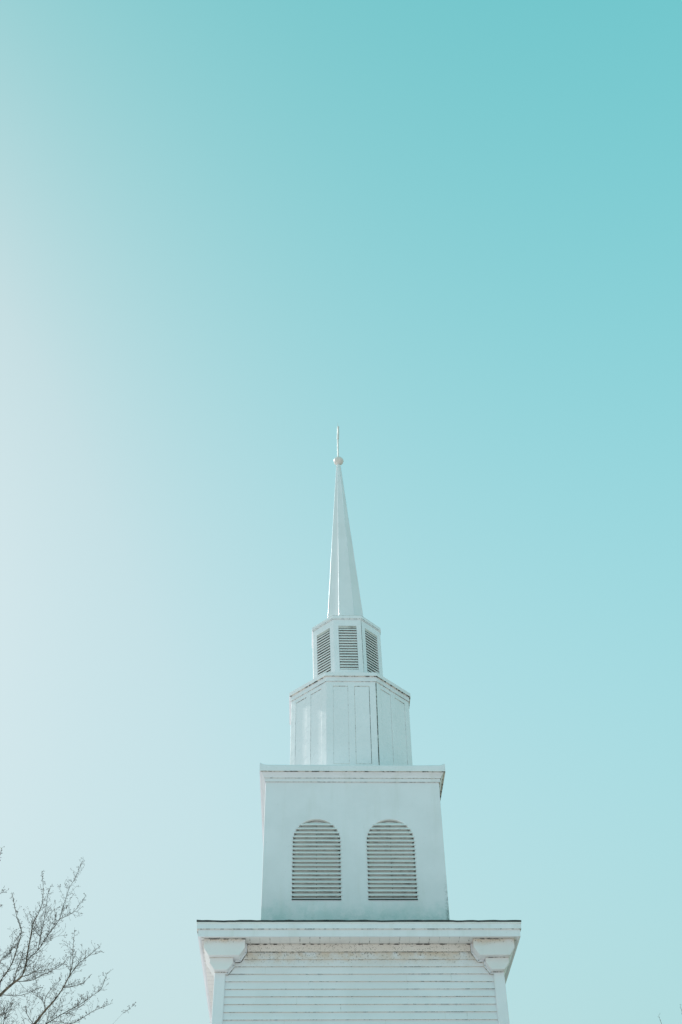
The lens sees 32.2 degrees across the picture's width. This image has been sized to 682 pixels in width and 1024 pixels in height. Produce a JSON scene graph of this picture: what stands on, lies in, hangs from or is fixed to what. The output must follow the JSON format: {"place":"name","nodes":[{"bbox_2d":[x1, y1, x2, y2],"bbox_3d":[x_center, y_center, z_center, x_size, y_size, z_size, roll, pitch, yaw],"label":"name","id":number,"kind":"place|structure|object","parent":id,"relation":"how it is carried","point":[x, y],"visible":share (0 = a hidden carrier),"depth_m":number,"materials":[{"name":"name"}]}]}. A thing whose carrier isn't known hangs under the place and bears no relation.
{"place":"outdoors","nodes":[
{"label":"outdoors","id":0,"kind":"place"},
{"bbox_2d":[0,0,681,1023],"label":"sky","id":1,"kind":"structure","parent":0,"point":[445,236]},
{"bbox_3d":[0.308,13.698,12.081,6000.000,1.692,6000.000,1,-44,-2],"label":"ground","id":2,"kind":"structure","parent":0,"visible":0},
{"bbox_2d":[0,847,135,1023],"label":"bare tree","id":3,"kind":"object","parent":2,"relation":"on","point":[27,959],"visible":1,"depth_m":24.24,"materials":[{"name":"grey plant"}]},
{"bbox_2d":[197,426,520,1023],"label":"church steeple","id":4,"kind":"object","parent":2,"relation":"on","point":[355,924],"visible":1,"depth_m":18.05,"materials":[{"name":"wood"}]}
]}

